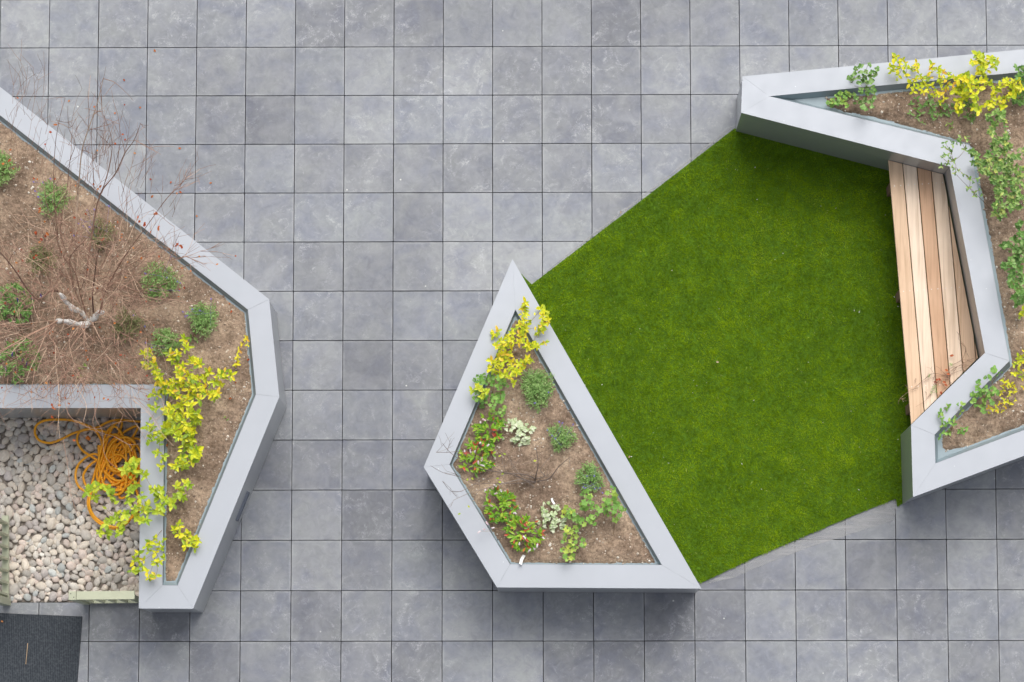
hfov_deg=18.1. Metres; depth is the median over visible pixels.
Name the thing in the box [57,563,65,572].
pebble
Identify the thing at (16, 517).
pebble
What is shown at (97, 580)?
pebble
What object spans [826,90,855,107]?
stonecrop
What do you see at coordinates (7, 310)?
sage
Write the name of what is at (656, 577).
planter
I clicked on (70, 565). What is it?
pebble
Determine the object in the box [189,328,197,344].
yellow shrub
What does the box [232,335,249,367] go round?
yellow shrub
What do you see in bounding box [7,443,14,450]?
pebble
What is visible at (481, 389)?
yellow shrub
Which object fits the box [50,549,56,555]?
pebble
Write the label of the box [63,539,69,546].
pebble
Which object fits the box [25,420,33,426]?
pebble
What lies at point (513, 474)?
bare shrub
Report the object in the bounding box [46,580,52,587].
pebble
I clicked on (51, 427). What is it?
pebble
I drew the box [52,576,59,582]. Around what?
pebble
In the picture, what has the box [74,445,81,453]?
pebble
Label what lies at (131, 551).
pebble
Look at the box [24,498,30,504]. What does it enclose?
pebble
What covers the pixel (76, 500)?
pebble
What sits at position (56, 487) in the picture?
pebble
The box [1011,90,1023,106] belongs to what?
green herb
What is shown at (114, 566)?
pebble
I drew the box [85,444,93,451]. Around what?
pebble
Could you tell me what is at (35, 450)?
pebble
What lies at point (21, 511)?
pebble
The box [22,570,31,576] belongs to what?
pebble
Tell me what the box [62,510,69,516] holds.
pebble
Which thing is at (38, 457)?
pebble
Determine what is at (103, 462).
hose
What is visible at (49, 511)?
pebble
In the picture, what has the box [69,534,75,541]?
pebble
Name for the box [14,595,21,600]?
pebble
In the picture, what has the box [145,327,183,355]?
lavender
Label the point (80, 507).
pebble
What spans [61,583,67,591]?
pebble
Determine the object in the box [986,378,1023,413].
yellow shrub
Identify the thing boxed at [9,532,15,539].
pebble
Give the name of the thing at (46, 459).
pebble
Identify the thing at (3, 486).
pebble
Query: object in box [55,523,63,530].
pebble
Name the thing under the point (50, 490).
pebble
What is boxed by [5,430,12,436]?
pebble
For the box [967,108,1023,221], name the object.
evergreen shrub
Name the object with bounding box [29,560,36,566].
pebble
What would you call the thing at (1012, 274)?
evergreen shrub
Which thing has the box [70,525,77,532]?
pebble
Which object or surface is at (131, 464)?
yellow shrub
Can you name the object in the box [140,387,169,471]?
yellow shrub
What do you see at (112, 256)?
stone chips
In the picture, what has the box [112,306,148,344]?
lavender
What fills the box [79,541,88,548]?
pebble
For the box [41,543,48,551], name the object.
pebble
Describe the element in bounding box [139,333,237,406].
yellow shrub
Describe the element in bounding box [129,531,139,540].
pebble
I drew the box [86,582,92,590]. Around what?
pebble
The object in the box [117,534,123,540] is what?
pebble
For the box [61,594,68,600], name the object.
pebble
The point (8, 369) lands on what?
sage
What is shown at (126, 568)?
pebble
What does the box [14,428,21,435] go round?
pebble
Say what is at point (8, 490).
pebble
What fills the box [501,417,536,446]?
dead nettle
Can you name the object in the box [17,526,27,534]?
pebble
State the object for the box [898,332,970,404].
dry twig
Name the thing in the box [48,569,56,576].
pebble
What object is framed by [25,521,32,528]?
pebble
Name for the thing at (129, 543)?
pebble
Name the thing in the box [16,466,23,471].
pebble
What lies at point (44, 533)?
pebble
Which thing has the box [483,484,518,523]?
knotweed
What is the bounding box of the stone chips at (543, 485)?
[456,331,649,563]
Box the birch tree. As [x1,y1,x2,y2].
[0,47,235,519]
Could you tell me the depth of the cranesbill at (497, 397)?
24.85 m
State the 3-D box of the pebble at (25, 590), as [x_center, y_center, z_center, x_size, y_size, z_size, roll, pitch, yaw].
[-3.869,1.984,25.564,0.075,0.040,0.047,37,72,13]
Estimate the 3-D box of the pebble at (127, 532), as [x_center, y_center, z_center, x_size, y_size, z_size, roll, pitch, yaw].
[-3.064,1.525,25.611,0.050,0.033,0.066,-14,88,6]
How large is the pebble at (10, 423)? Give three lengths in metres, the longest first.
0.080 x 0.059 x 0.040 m
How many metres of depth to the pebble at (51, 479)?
25.65 m
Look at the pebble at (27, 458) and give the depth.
25.67 m
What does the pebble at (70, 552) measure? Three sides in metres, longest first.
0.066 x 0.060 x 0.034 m
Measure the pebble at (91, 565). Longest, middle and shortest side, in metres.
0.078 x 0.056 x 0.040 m
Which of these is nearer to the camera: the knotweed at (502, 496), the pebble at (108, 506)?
the knotweed at (502, 496)
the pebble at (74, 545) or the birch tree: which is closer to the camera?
the birch tree
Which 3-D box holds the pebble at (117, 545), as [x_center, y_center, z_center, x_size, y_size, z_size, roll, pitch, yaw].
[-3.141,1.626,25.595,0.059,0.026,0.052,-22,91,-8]
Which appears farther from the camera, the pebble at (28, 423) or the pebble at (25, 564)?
the pebble at (28, 423)
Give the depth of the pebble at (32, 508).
25.63 m
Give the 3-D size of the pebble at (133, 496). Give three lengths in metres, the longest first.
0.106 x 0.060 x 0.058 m
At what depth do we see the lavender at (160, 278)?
24.99 m
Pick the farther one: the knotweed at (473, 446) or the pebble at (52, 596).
the pebble at (52, 596)
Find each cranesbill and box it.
[472,373,509,409]
[489,405,506,423]
[559,504,586,561]
[579,485,626,533]
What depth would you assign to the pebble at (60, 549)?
25.58 m
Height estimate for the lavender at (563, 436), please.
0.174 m
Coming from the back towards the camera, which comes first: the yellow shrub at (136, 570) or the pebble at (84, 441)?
the pebble at (84, 441)
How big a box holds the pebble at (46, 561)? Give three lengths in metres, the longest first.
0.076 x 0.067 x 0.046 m
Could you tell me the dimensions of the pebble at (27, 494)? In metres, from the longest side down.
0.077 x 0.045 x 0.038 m
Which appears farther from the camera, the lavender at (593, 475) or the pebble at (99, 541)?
the pebble at (99, 541)
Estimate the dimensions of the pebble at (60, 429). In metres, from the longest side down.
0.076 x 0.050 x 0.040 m
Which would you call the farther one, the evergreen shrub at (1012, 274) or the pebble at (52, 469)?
the pebble at (52, 469)
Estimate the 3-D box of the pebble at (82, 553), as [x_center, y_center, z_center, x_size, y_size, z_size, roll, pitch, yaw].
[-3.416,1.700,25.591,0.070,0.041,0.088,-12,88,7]
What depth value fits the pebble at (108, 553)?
25.58 m
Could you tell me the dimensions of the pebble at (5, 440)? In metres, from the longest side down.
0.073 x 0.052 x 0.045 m
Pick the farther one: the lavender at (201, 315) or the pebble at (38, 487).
the pebble at (38, 487)
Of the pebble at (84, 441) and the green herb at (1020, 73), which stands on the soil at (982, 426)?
the green herb at (1020, 73)
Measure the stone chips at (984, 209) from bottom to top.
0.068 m
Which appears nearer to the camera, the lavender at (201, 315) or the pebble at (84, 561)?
the lavender at (201, 315)
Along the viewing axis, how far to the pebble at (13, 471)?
25.67 m
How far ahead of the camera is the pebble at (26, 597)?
25.54 m
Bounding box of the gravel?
[0,418,140,602]
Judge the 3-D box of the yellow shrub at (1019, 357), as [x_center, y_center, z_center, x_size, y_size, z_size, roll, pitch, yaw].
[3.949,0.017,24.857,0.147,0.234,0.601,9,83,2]
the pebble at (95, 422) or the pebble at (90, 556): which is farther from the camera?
the pebble at (95, 422)
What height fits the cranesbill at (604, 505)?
0.248 m
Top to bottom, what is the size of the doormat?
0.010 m
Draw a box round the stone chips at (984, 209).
[825,86,1023,451]
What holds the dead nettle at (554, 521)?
on the soil at (614, 545)
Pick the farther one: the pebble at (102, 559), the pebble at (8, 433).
the pebble at (8, 433)
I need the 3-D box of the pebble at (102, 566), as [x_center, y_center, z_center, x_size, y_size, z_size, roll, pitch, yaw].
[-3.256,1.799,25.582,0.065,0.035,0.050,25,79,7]
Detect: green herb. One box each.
[907,96,926,120]
[924,94,954,120]
[963,100,976,122]
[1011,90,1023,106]
[1013,63,1023,86]
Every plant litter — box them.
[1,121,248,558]
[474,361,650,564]
[846,91,1022,441]
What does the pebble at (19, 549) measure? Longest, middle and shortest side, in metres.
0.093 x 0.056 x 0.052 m
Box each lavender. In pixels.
[0,149,19,184]
[25,242,56,279]
[33,178,74,217]
[73,205,118,249]
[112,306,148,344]
[141,261,184,301]
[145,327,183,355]
[182,298,218,338]
[519,367,555,413]
[546,421,578,452]
[573,460,606,493]
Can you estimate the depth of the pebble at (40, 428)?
25.71 m
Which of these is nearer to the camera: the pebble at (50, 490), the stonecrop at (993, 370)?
the stonecrop at (993, 370)
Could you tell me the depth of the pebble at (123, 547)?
25.59 m
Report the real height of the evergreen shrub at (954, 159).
0.443 m
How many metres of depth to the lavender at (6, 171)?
25.11 m
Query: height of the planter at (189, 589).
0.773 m
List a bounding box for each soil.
[0,122,251,580]
[453,320,654,563]
[827,82,1023,449]
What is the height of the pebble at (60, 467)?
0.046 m
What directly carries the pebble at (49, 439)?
on the gravel
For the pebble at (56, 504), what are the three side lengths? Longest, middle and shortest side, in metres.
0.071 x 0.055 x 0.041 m
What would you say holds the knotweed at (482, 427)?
on the soil at (614, 545)
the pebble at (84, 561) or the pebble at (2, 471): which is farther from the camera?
the pebble at (2, 471)
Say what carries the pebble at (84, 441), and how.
on the gravel
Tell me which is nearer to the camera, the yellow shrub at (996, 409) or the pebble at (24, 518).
the yellow shrub at (996, 409)
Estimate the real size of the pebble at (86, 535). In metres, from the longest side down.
0.115 x 0.081 x 0.067 m
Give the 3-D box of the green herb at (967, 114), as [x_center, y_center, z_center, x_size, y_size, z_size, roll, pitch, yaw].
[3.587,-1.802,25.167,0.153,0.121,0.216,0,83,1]
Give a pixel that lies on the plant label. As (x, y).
(521, 559)
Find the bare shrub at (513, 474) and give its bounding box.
[433,433,570,514]
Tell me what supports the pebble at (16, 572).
on the gravel
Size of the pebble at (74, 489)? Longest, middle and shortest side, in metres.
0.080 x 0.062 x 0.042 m
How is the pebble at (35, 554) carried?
on the gravel
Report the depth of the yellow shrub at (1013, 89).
25.02 m
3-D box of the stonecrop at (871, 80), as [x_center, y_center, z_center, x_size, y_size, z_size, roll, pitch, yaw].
[2.736,-1.982,25.109,0.274,0.289,0.398,0,83,1]
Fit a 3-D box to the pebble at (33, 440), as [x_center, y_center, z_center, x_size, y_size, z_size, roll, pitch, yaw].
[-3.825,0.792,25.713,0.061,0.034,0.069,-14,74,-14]
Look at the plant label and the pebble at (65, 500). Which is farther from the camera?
the pebble at (65, 500)
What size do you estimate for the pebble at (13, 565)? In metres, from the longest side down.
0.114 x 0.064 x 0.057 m
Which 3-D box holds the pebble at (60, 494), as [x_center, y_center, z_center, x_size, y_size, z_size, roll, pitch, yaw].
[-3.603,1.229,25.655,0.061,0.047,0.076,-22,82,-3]
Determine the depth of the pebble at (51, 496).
25.64 m
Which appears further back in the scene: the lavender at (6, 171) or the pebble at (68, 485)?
the pebble at (68, 485)
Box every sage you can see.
[0,281,41,323]
[0,336,41,384]
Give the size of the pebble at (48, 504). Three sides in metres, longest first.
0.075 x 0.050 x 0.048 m
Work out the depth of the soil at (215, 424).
25.04 m
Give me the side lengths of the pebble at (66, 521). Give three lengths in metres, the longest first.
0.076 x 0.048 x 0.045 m
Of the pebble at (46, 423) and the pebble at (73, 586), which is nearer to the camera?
the pebble at (73, 586)
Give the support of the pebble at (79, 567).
on the gravel
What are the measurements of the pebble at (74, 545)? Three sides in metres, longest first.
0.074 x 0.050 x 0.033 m
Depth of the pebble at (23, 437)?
25.70 m
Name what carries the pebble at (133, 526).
on the gravel
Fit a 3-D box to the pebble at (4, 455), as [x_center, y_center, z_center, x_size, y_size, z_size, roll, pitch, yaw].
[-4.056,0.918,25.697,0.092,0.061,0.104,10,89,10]
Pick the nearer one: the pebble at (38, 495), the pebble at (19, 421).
the pebble at (38, 495)
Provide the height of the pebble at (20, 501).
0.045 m
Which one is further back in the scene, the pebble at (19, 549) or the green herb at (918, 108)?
the pebble at (19, 549)
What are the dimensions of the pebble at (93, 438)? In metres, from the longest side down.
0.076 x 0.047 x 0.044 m
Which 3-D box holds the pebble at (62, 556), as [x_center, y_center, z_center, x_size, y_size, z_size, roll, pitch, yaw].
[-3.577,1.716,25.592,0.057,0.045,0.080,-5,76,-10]
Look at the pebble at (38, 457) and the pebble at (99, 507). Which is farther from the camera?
the pebble at (38, 457)
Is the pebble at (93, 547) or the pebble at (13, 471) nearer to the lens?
the pebble at (93, 547)
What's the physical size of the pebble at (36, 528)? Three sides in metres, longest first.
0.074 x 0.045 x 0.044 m
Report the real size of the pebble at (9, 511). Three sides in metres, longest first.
0.109 x 0.066 x 0.051 m
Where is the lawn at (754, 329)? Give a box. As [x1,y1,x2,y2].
[522,128,970,582]
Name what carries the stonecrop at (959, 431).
on the soil at (982, 426)
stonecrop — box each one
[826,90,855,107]
[846,62,879,110]
[938,401,968,439]
[970,365,1002,413]
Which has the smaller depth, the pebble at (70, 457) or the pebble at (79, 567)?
the pebble at (79, 567)
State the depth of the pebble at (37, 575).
25.56 m
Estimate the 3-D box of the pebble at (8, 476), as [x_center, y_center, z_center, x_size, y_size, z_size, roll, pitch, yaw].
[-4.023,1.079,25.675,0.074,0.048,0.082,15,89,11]
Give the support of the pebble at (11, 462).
on the gravel
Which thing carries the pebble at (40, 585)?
on the gravel
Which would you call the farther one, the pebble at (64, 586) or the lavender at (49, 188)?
the pebble at (64, 586)
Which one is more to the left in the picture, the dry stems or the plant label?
the dry stems
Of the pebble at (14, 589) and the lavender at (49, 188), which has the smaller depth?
the lavender at (49, 188)
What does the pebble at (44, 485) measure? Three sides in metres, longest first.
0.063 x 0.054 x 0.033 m
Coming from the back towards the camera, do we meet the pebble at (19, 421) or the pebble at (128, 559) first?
the pebble at (19, 421)
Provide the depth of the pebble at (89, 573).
25.56 m
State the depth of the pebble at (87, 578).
25.55 m
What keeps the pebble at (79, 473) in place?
on the gravel
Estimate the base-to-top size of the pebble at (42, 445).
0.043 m
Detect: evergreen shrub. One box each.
[938,134,989,208]
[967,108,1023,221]
[998,219,1023,307]
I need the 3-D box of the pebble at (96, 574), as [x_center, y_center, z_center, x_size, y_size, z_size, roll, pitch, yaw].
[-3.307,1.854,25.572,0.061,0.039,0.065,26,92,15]
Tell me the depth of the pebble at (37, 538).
25.60 m
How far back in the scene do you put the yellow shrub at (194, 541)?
24.72 m
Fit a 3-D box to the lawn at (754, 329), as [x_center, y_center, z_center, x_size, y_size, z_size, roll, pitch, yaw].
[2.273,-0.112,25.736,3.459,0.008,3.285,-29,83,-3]
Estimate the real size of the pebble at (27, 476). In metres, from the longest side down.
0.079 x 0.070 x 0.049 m
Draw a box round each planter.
[0,87,285,612]
[424,259,700,592]
[736,49,1023,503]
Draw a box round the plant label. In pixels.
[519,555,524,564]
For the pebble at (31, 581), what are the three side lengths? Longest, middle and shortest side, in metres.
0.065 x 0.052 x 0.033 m
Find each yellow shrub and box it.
[82,456,193,540]
[127,530,166,581]
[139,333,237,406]
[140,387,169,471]
[159,399,203,471]
[170,519,201,552]
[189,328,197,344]
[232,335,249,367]
[469,383,489,399]
[485,296,551,387]
[887,52,956,105]
[950,50,999,116]
[983,77,1023,110]
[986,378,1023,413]
[1010,306,1023,380]
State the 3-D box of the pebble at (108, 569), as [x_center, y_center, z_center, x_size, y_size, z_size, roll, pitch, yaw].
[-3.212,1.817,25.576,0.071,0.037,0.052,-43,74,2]
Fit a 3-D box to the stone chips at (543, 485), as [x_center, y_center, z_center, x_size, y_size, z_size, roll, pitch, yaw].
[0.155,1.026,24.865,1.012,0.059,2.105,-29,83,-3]
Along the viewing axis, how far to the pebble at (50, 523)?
25.61 m
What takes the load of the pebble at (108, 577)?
on the gravel
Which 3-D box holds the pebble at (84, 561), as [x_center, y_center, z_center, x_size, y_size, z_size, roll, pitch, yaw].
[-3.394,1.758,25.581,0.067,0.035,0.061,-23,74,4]
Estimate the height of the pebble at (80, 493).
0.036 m
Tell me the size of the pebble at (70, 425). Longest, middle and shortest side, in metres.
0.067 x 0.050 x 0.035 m
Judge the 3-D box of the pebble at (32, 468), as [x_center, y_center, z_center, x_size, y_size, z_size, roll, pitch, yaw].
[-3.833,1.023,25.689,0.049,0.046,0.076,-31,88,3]
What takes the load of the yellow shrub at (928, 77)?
on the soil at (982, 426)
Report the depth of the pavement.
25.84 m
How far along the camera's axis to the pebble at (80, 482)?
25.66 m
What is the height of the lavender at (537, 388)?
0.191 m
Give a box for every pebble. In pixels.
[0,425,4,432]
[0,449,9,461]
[0,467,5,474]
[0,482,6,490]
[0,505,5,512]
[2,437,8,444]
[4,471,12,480]
[4,487,13,494]
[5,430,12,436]
[5,496,12,503]
[5,505,13,517]
[6,420,13,427]
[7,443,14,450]
[8,459,14,466]
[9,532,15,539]
[9,550,15,556]
[9,562,18,569]
[9,583,18,595]
[11,468,15,475]
[12,476,19,482]
[13,570,19,575]
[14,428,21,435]
[14,512,19,523]
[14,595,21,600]
[15,418,23,423]
[15,448,23,456]
[15,545,23,554]
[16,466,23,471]
[17,497,23,504]
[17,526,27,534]
[18,433,29,442]
[18,481,24,493]
[18,508,25,514]
[19,540,25,546]
[20,515,29,521]
[20,576,26,583]
[21,425,27,432]
[21,558,29,569]
[21,587,28,593]
[22,454,32,463]
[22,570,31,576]
[23,472,31,481]
[23,594,30,600]
[24,491,30,497]
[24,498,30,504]
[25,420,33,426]
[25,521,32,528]
[27,486,34,491]
[28,578,34,585]
[29,429,37,436]
[29,465,35,472]
[29,504,35,512]
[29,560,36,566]
[30,436,36,444]
[30,567,35,572]
[31,534,41,541]
[32,446,39,454]
[32,519,38,525]
[33,526,40,530]
[33,551,38,558]
[33,571,41,580]
[34,454,41,462]
[35,483,41,491]
[35,492,41,499]
[35,503,43,511]
[35,581,46,589]
[36,559,42,565]
[37,425,43,431]
[38,441,46,447]
[39,590,45,599]
[40,448,47,455]
[40,464,46,473]
[40,472,46,480]
[40,530,48,536]
[41,455,51,463]
[41,482,47,488]
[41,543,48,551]
[41,569,48,577]
[42,429,49,436]
[43,557,50,565]
[44,421,49,428]
[45,501,51,507]
[45,508,53,514]
[46,437,54,441]
[46,473,55,485]
[46,486,54,493]
[46,517,55,529]
[46,539,53,546]
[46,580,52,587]
[48,494,54,499]
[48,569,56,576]
[49,423,58,429]
[49,465,55,472]
[49,591,56,601]
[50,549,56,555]
[51,583,59,590]
[52,501,60,506]
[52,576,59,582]
[53,484,60,490]
[55,433,64,441]
[55,442,62,450]
[55,507,60,514]
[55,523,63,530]
[55,533,61,538]
[56,462,65,472]
[56,490,63,499]
[57,476,67,483]
[57,545,63,553]
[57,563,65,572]
[58,426,63,432]
[59,552,65,560]
[60,448,70,456]
[61,496,69,505]
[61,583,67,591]
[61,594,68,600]
[62,442,69,447]
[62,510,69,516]
[62,519,70,524]
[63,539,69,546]
[64,573,69,581]
[65,468,71,475]
[65,482,72,488]
[66,503,72,510]
[66,549,73,556]
[66,561,75,569]
[67,422,73,428]
[67,434,79,444]
[68,453,73,461]
[68,487,77,494]
[68,513,74,519]
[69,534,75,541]
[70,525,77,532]
[70,574,79,579]
[70,582,78,589]
[71,541,76,549]
[72,425,78,431]
[72,468,81,476]
[73,497,79,504]
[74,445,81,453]
[75,479,82,487]
[75,515,84,525]
[76,489,83,496]
[76,504,84,510]
[76,564,82,570]
[77,578,85,583]
[78,549,86,559]
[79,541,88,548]
[81,437,88,444]
[81,529,91,540]
[81,558,88,565]
[83,462,90,468]
[84,521,91,529]
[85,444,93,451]
[85,570,93,576]
[85,575,90,581]
[86,553,94,559]
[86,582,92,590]
[88,561,94,570]
[89,436,96,441]
[90,544,96,550]
[93,419,100,424]
[93,511,100,517]
[93,571,99,577]
[94,577,100,586]
[96,505,103,510]
[96,537,102,544]
[98,496,103,503]
[98,556,107,563]
[99,426,106,436]
[99,514,106,519]
[99,564,105,569]
[103,503,111,512]
[104,566,111,572]
[105,550,111,556]
[105,574,112,581]
[106,511,114,517]
[108,544,114,550]
[110,534,116,541]
[111,563,117,571]
[111,582,116,590]
[113,573,121,582]
[114,542,120,548]
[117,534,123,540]
[118,558,125,566]
[120,586,128,590]
[121,543,126,551]
[123,565,129,573]
[124,528,129,536]
[125,422,132,427]
[125,557,132,562]
[126,540,133,548]
[128,494,136,501]
[128,548,138,556]
[128,577,135,584]
[129,524,137,529]
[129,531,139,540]
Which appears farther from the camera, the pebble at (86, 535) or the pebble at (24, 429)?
the pebble at (24, 429)
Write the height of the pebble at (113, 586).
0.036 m
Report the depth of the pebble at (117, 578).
25.55 m
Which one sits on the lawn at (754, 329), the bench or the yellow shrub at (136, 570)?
the bench
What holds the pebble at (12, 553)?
on the gravel
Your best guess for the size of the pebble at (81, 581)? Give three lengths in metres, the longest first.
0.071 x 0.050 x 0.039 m
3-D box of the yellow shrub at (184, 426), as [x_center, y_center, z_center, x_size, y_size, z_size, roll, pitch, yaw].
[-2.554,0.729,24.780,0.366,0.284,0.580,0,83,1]
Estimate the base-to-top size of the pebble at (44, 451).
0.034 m
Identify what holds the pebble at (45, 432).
on the gravel
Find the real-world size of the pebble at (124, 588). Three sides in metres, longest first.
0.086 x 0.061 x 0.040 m
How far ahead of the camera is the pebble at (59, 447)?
25.69 m
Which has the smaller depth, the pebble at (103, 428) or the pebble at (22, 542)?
the pebble at (22, 542)
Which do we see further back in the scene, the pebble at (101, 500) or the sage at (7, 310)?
the pebble at (101, 500)
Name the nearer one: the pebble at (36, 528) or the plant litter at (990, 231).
the plant litter at (990, 231)
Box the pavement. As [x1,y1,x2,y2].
[0,0,1023,681]
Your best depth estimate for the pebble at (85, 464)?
25.67 m
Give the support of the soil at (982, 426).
in the planter at (792, 109)
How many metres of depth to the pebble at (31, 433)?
25.71 m
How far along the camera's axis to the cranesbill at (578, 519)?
24.68 m
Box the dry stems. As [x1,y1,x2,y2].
[0,175,163,392]
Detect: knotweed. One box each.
[458,438,495,477]
[470,412,505,449]
[478,513,544,552]
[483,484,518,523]
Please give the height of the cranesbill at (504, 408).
0.096 m
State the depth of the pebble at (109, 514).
25.62 m
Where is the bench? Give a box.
[886,160,977,423]
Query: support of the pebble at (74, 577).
on the gravel
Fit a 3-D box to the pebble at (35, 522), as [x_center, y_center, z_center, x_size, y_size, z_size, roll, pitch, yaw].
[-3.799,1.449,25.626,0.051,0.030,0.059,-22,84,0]
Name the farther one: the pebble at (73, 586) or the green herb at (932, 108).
the pebble at (73, 586)
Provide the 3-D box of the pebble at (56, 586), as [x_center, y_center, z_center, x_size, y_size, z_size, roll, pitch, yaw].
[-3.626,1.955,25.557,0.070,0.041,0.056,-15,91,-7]
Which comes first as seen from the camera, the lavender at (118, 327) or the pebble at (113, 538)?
the lavender at (118, 327)
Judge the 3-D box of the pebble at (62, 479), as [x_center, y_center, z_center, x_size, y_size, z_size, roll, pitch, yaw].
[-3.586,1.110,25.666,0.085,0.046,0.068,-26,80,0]
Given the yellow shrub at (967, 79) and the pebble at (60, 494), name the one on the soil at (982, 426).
the yellow shrub at (967, 79)
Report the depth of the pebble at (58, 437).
25.69 m
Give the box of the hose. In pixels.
[34,418,140,529]
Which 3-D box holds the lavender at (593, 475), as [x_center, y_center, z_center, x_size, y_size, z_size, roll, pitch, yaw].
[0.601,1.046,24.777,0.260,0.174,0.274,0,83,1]
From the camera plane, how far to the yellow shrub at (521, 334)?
24.84 m
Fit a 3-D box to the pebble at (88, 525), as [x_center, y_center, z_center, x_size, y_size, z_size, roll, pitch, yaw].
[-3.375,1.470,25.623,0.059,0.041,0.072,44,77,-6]
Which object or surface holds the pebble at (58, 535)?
on the gravel
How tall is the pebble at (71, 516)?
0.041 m
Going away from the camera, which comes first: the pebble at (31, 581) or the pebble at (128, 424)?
the pebble at (31, 581)
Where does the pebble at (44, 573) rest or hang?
on the gravel
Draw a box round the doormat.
[0,613,81,681]
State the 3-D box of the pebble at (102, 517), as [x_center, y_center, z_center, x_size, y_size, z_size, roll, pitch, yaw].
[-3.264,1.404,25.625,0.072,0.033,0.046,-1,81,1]
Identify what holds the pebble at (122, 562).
on the gravel
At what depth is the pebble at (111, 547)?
25.59 m
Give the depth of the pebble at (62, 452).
25.68 m
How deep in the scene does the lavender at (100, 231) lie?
25.03 m
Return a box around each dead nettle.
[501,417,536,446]
[536,501,568,532]
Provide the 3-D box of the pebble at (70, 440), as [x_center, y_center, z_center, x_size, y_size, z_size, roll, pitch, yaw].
[-3.506,0.788,25.713,0.104,0.064,0.092,-18,78,1]
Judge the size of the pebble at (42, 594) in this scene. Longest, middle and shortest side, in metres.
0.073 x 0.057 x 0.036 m

